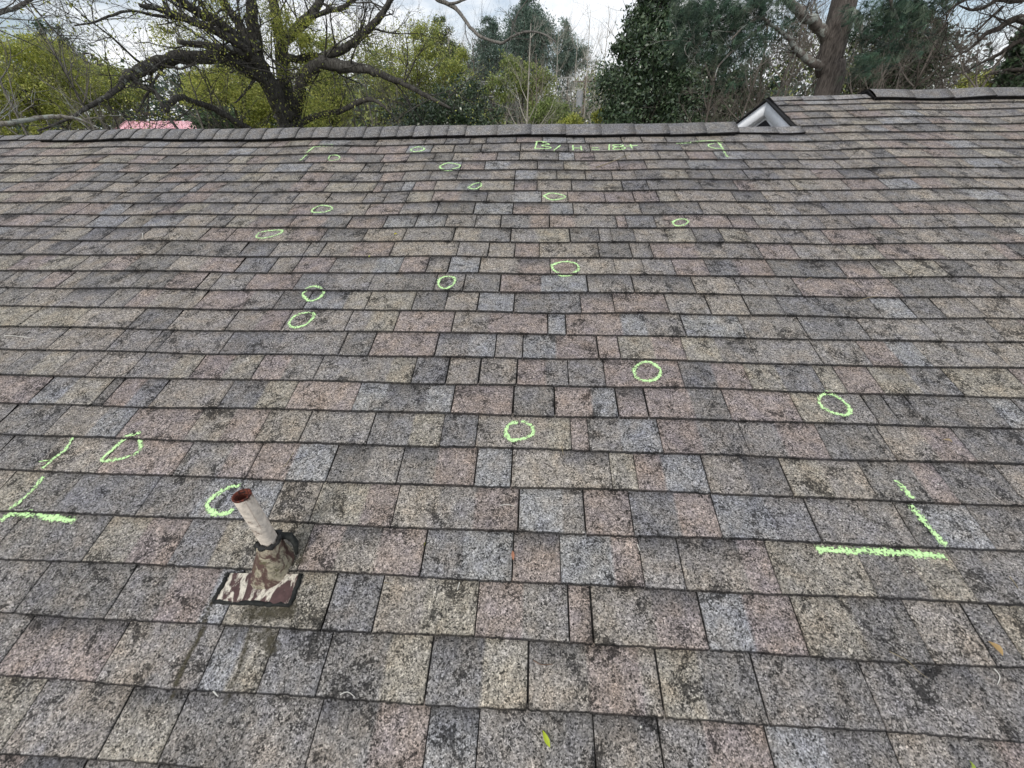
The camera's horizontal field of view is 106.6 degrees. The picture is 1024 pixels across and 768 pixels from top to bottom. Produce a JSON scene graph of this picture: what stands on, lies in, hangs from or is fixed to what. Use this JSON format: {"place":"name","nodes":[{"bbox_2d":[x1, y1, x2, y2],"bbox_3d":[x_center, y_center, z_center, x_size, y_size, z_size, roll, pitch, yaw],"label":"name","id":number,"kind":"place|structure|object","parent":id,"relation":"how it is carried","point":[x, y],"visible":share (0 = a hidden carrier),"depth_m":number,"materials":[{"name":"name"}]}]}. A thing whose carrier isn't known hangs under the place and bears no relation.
{"place":"outdoors","nodes":[
{"label":"outdoors","id":0,"kind":"place"},
{"bbox_2d":[1,2,170,129],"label":"pine tree","id":1,"kind":"object","parent":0,"point":[36,24],"visible":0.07,"depth_m":19.81,"materials":[{"name":"green plant"}]},
{"bbox_2d":[114,120,193,128],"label":"red roofed house","id":2,"kind":"structure","parent":0,"point":[182,126],"depth_m":30.80,"materials":[{"name":"red"}]},
{"bbox_2d":[0,0,1023,128],"label":"sky","id":3,"kind":"structure","parent":0,"point":[560,8],"materials":[{"name":"white"}]},
{"label":"ground","id":4,"kind":"structure","parent":0,"visible":0},
{"bbox_2d":[0,31,60,134],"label":"bare tree","id":5,"kind":"object","parent":4,"relation":"on","point":[16,109],"visible":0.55,"depth_m":9.93,"materials":[{"name":"plant"}]},
{"bbox_2d":[2,0,135,129],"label":"bare tree","id":6,"kind":"object","parent":4,"relation":"on","point":[69,55],"visible":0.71,"depth_m":11.54,"materials":[{"name":"brown plant"}]},
{"bbox_2d":[17,18,136,128],"bbox_3d":[-14.570,-8.186,14.426,4.119,8.084,2.076,21,40,29],"label":"bare tree","id":7,"kind":"object","parent":4,"relation":"on","point":[88,101],"visible":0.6,"depth_m":13.09,"materials":[{"name":"plant"}]},
{"bbox_2d":[0,3,155,135],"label":"spring tree","id":8,"kind":"object","parent":4,"relation":"on","point":[34,58],"visible":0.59,"depth_m":13.29,"materials":[{"name":"green plant"}]},
{"bbox_2d":[0,0,186,129],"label":"bare tree","id":9,"kind":"object","parent":4,"relation":"on","point":[14,9],"visible":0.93,"depth_m":5.33,"materials":[{"name":"brown plant"}]},
{"bbox_2d":[0,55,186,129],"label":"spring tree","id":10,"kind":"object","parent":4,"relation":"on","point":[124,95],"visible":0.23,"depth_m":16.28,"materials":[{"name":"green plant"}]},
{"bbox_2d":[129,1,231,128],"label":"bare tree","id":11,"kind":"object","parent":4,"relation":"on","point":[172,68],"visible":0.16,"depth_m":16.29,"materials":[{"name":"plant"}]},
{"bbox_2d":[146,18,232,128],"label":"bare tree","id":12,"kind":"object","parent":4,"relation":"on","point":[196,117],"visible":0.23,"depth_m":13.98,"materials":[{"name":"plant"}]},
{"bbox_2d":[114,0,276,128],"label":"spring tree","id":13,"kind":"object","parent":4,"relation":"on","point":[261,112],"visible":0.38,"depth_m":13.45,"materials":[{"name":"green plant"}]},
{"bbox_2d":[181,86,276,128],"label":"holly tree","id":14,"kind":"object","parent":4,"relation":"on","point":[202,114],"visible":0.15,"depth_m":16.33,"materials":[{"name":"green plant"}]},
{"bbox_2d":[0,0,568,134],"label":"oak tree","id":15,"kind":"object","parent":4,"relation":"on","point":[245,50],"visible":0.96,"depth_m":7.93,"materials":[{"name":"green plant"}]},
{"bbox_2d":[268,6,388,127],"bbox_3d":[-6.681,-9.298,14.125,5.468,10.095,5.935,6,35,10],"label":"spring tree","id":16,"kind":"object","parent":4,"relation":"on","point":[313,123],"visible":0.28,"depth_m":13.78,"materials":[{"name":"green plant"}]},
{"bbox_2d":[297,12,385,126],"bbox_3d":[-6.832,-9.823,15.908,3.454,8.951,3.480,15,37,22],"label":"bare tree","id":17,"kind":"object","parent":4,"relation":"on","point":[354,123],"visible":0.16,"depth_m":14.57,"materials":[{"name":"plant"}]},
{"bbox_2d":[333,1,395,126],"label":"bare tree","id":18,"kind":"object","parent":4,"relation":"on","point":[365,86],"visible":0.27,"depth_m":17.89,"materials":[{"name":"brown plant"}]},
{"bbox_2d":[361,22,424,125],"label":"bare tree","id":19,"kind":"object","parent":4,"relation":"on","point":[394,106],"visible":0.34,"depth_m":16.16,"materials":[{"name":"plant"}]},
{"bbox_2d":[323,2,525,125],"bbox_3d":[-3.773,-13.558,18.751,10.171,11.830,9.129,1,34,3],"label":"spring tree","id":20,"kind":"object","parent":4,"relation":"on","point":[418,77],"visible":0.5,"depth_m":17.92,"materials":[{"name":"green plant"}]},
{"bbox_2d":[357,59,528,125],"bbox_3d":[-1.928,-6.263,12.405,5.150,6.936,7.587,1,34,3],"label":"magnolia bush","id":21,"kind":"object","parent":4,"relation":"on","point":[434,114],"visible":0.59,"depth_m":10.66,"materials":[{"name":"green plant"}]},
{"bbox_2d":[431,8,484,111],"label":"bare tree","id":22,"kind":"object","parent":4,"relation":"on","point":[451,42],"visible":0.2,"depth_m":23.79,"materials":[{"name":"brown plant"}]},
{"bbox_2d":[421,8,495,93],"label":"pine tree","id":23,"kind":"object","parent":4,"relation":"on","point":[446,29],"visible":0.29,"depth_m":24.34,"materials":[{"name":"green plant"}]},
{"bbox_2d":[459,22,493,109],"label":"bare tree","id":24,"kind":"object","parent":4,"relation":"on","point":[473,59],"visible":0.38,"depth_m":25.85,"materials":[{"name":"plant"}]},
{"bbox_2d":[1,23,1005,134],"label":"distant woods","id":25,"kind":"object","parent":4,"relation":"on","point":[357,117],"visible":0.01,"depth_m":36.89,"materials":[{"name":"green plant"}]},
{"bbox_2d":[455,2,552,124],"bbox_3d":[-1.437,-24.262,32.001,11.221,14.455,9.062,9,36,14],"label":"pine tree","id":26,"kind":"object","parent":4,"relation":"on","point":[493,47],"visible":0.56,"depth_m":29.74,"materials":[{"name":"green plant"}]},
{"bbox_2d":[0,87,1023,767],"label":"house","id":27,"kind":"structure","parent":4,"relation":"on","point":[758,461],"depth_m":1.41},
{"bbox_2d":[212,488,302,607],"bbox_3d":[-0.753,0.455,1.076,0.247,0.354,0.172,1,34,3],"label":"vent pipe","id":28,"kind":"object","parent":27,"relation":"on","point":[269,581],"visible":0.99,"depth_m":1.11,"materials":[{"name":"metal"}]},
{"bbox_2d":[543,731,549,746],"bbox_3d":[0.082,0.851,0.915,0.012,0.016,0.033,-13,36,-17],"label":"leaf","id":29,"kind":"object","parent":27,"relation":"on","point":[546,739],"visible":1,"depth_m":0.91,"materials":[{"name":"yellow plant"}]},
{"bbox_2d":[988,641,1002,655],"bbox_3d":[1.262,0.688,0.994,0.018,0.016,0.030,1,34,3],"label":"leaf","id":30,"kind":"object","parent":27,"relation":"on","point":[998,647],"visible":1,"depth_m":0.99,"materials":[{"name":"brown plant"}]},
{"bbox_2d":[468,33,583,123],"bbox_3d":[0.814,-14.733,22.538,6.952,9.393,6.493,1,34,3],"label":"spring tree","id":31,"kind":"object","parent":4,"relation":"on","point":[502,96],"visible":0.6,"depth_m":21.00,"materials":[{"name":"green plant"}]},
{"bbox_2d":[483,14,569,123],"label":"bare tree","id":32,"kind":"object","parent":4,"relation":"on","point":[527,118],"visible":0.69,"depth_m":16.63,"materials":[{"name":"plant"}]},
{"bbox_2d":[513,47,558,123],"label":"bare tree","id":33,"kind":"object","parent":4,"relation":"on","point":[536,78],"visible":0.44,"depth_m":18.67,"materials":[{"name":"plant"}]},
{"bbox_2d":[517,81,572,123],"bbox_3d":[1.355,-10.790,18.562,2.731,7.373,3.730,21,40,28],"label":"spring bush","id":34,"kind":"object","parent":4,"relation":"on","point":[544,107],"visible":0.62,"depth_m":17.59,"materials":[{"name":"green plant"}]},
{"bbox_2d":[498,0,606,123],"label":"pine tree","id":35,"kind":"object","parent":4,"relation":"on","point":[527,11],"visible":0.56,"depth_m":30.47,"materials":[{"name":"green plant"}]},
{"bbox_2d":[534,16,590,120],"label":"bare tree","id":36,"kind":"object","parent":4,"relation":"on","point":[557,56],"visible":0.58,"depth_m":24.80,"materials":[{"name":"plant"}]},
{"bbox_2d":[552,100,590,123],"bbox_3d":[2.706,-8.969,17.038,2.077,6.068,2.451,-12,36,-16],"label":"spring bush","id":37,"kind":"object","parent":4,"relation":"on","point":[574,119],"visible":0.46,"depth_m":15.40,"materials":[{"name":"green plant"}]},
{"bbox_2d":[545,21,601,123],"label":"bare tree","id":38,"kind":"object","parent":4,"relation":"on","point":[572,100],"visible":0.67,"depth_m":20.51,"materials":[{"name":"plant"}]},
{"bbox_2d":[548,16,604,116],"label":"pine tree","id":39,"kind":"object","parent":4,"relation":"on","point":[571,59],"visible":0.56,"depth_m":34.53,"materials":[{"name":"green plant"}]},
{"bbox_2d":[571,76,599,117],"bbox_3d":[4.547,-15.561,25.289,1.779,7.569,0.398,-9,35,-12],"label":"utility pole","id":40,"kind":"object","parent":4,"relation":"on","point":[579,101],"visible":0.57,"depth_m":23.56,"materials":[{"name":"grey wood"}]},
{"bbox_2d":[361,100,583,110],"bbox_3d":[-3.550,-18.118,24.857,16.316,0.392,0.031,4,35,7],"label":"overhead wire","id":41,"kind":"object","parent":40,"relation":"attached to","point":[487,107],"visible":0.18,"depth_m":24.49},
{"bbox_2d":[370,96,583,106],"bbox_3d":[-3.525,-18.291,24.750,16.265,0.367,0.039,4,35,7],"label":"overhead wire","id":42,"kind":"object","parent":40,"relation":"attached to","point":[489,103],"visible":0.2,"depth_m":24.41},
{"bbox_2d":[557,2,614,123],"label":"bare tree","id":43,"kind":"object","parent":4,"relation":"on","point":[587,60],"visible":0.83,"depth_m":22.65,"materials":[{"name":"brown plant"}]},
{"bbox_2d":[550,4,624,123],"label":"bare tree","id":44,"kind":"object","parent":4,"relation":"on","point":[603,65],"visible":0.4,"depth_m":25.73,"materials":[{"name":"plant"}]},
{"bbox_2d":[580,87,657,123],"bbox_3d":[3.749,-8.068,15.174,2.999,6.667,3.191,-20,39,-26],"label":"spring bush","id":45,"kind":"object","parent":4,"relation":"on","point":[594,114],"visible":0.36,"depth_m":13.98,"materials":[{"name":"green plant"}]},
{"bbox_2d":[571,0,716,123],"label":"magnolia tree","id":46,"kind":"object","parent":4,"relation":"on","point":[642,89],"visible":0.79,"depth_m":12.22,"materials":[{"name":"green plant"}]},
{"bbox_2d":[673,45,758,122],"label":"bare tree","id":47,"kind":"object","parent":4,"relation":"on","point":[708,108],"visible":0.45,"depth_m":10.27,"materials":[{"name":"plant"}]},
{"bbox_2d":[681,35,768,122],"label":"holly tree","id":48,"kind":"object","parent":4,"relation":"on","point":[724,109],"visible":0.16,"depth_m":13.64,"materials":[{"name":"green plant"}]},
{"bbox_2d":[609,0,862,121],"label":"cedar tree","id":49,"kind":"object","parent":4,"relation":"on","point":[773,86],"visible":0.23,"depth_m":12.84,"materials":[{"name":"green plant"}]},
{"bbox_2d":[688,23,792,121],"bbox_3d":[5.729,-5.330,10.697,2.684,7.182,3.496,1,34,3],"label":"bare tree","id":50,"kind":"object","parent":4,"relation":"on","point":[750,91],"visible":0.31,"depth_m":9.22,"materials":[{"name":"plant"}]},
{"bbox_2d":[706,0,827,119],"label":"bare tree","id":51,"kind":"object","parent":4,"relation":"on","point":[798,69],"visible":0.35,"depth_m":10.18,"materials":[{"name":"plant"}]},
{"bbox_2d":[725,0,829,118],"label":"bare tree","id":52,"kind":"object","parent":4,"relation":"on","point":[799,43],"visible":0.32,"depth_m":9.14,"materials":[{"name":"plant"}]},
{"bbox_2d":[631,0,965,97],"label":"pine tree","id":53,"kind":"object","parent":4,"relation":"on","point":[833,34],"visible":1,"depth_m":6.50,"materials":[{"name":"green plant"}]},
{"bbox_2d":[786,0,883,95],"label":"bare tree","id":54,"kind":"object","parent":4,"relation":"on","point":[852,57],"visible":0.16,"depth_m":9.89,"materials":[{"name":"brown plant"}]},
{"bbox_2d":[756,0,1006,97],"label":"cedar tree","id":55,"kind":"object","parent":4,"relation":"on","point":[888,83],"visible":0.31,"depth_m":9.98,"materials":[{"name":"green plant"}]},
{"bbox_2d":[844,18,987,94],"bbox_3d":[8.853,-5.570,10.068,3.600,8.227,2.589,-19,39,-25],"label":"bare tree","id":56,"kind":"object","parent":4,"relation":"on","point":[880,80],"visible":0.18,"depth_m":8.95,"materials":[{"name":"brown plant"}]},
{"bbox_2d":[847,0,1007,92],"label":"bare tree","id":57,"kind":"object","parent":4,"relation":"on","point":[916,84],"visible":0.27,"depth_m":7.62,"materials":[{"name":"brown plant"}]},
{"bbox_2d":[856,0,1023,89],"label":"bare tree","id":58,"kind":"object","parent":4,"relation":"on","point":[1017,19],"visible":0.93,"depth_m":4.95,"materials":[{"name":"brown wood"}]},
{"bbox_2d":[934,54,996,88],"bbox_3d":[13.791,-7.592,12.690,4.333,8.494,7.214,-19,38,-24],"label":"spring bush","id":59,"kind":"object","parent":4,"relation":"on","point":[961,85],"visible":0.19,"depth_m":11.22,"materials":[{"name":"green plant"}]},
{"bbox_2d":[917,0,1022,88],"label":"bare tree","id":60,"kind":"object","parent":4,"relation":"on","point":[976,70],"visible":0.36,"depth_m":8.18,"materials":[{"name":"plant"}]},
{"bbox_2d":[946,25,1023,86],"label":"magnolia bush","id":61,"kind":"object","parent":4,"relation":"on","point":[1007,80],"visible":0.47,"depth_m":7.00,"materials":[{"name":"green plant"}]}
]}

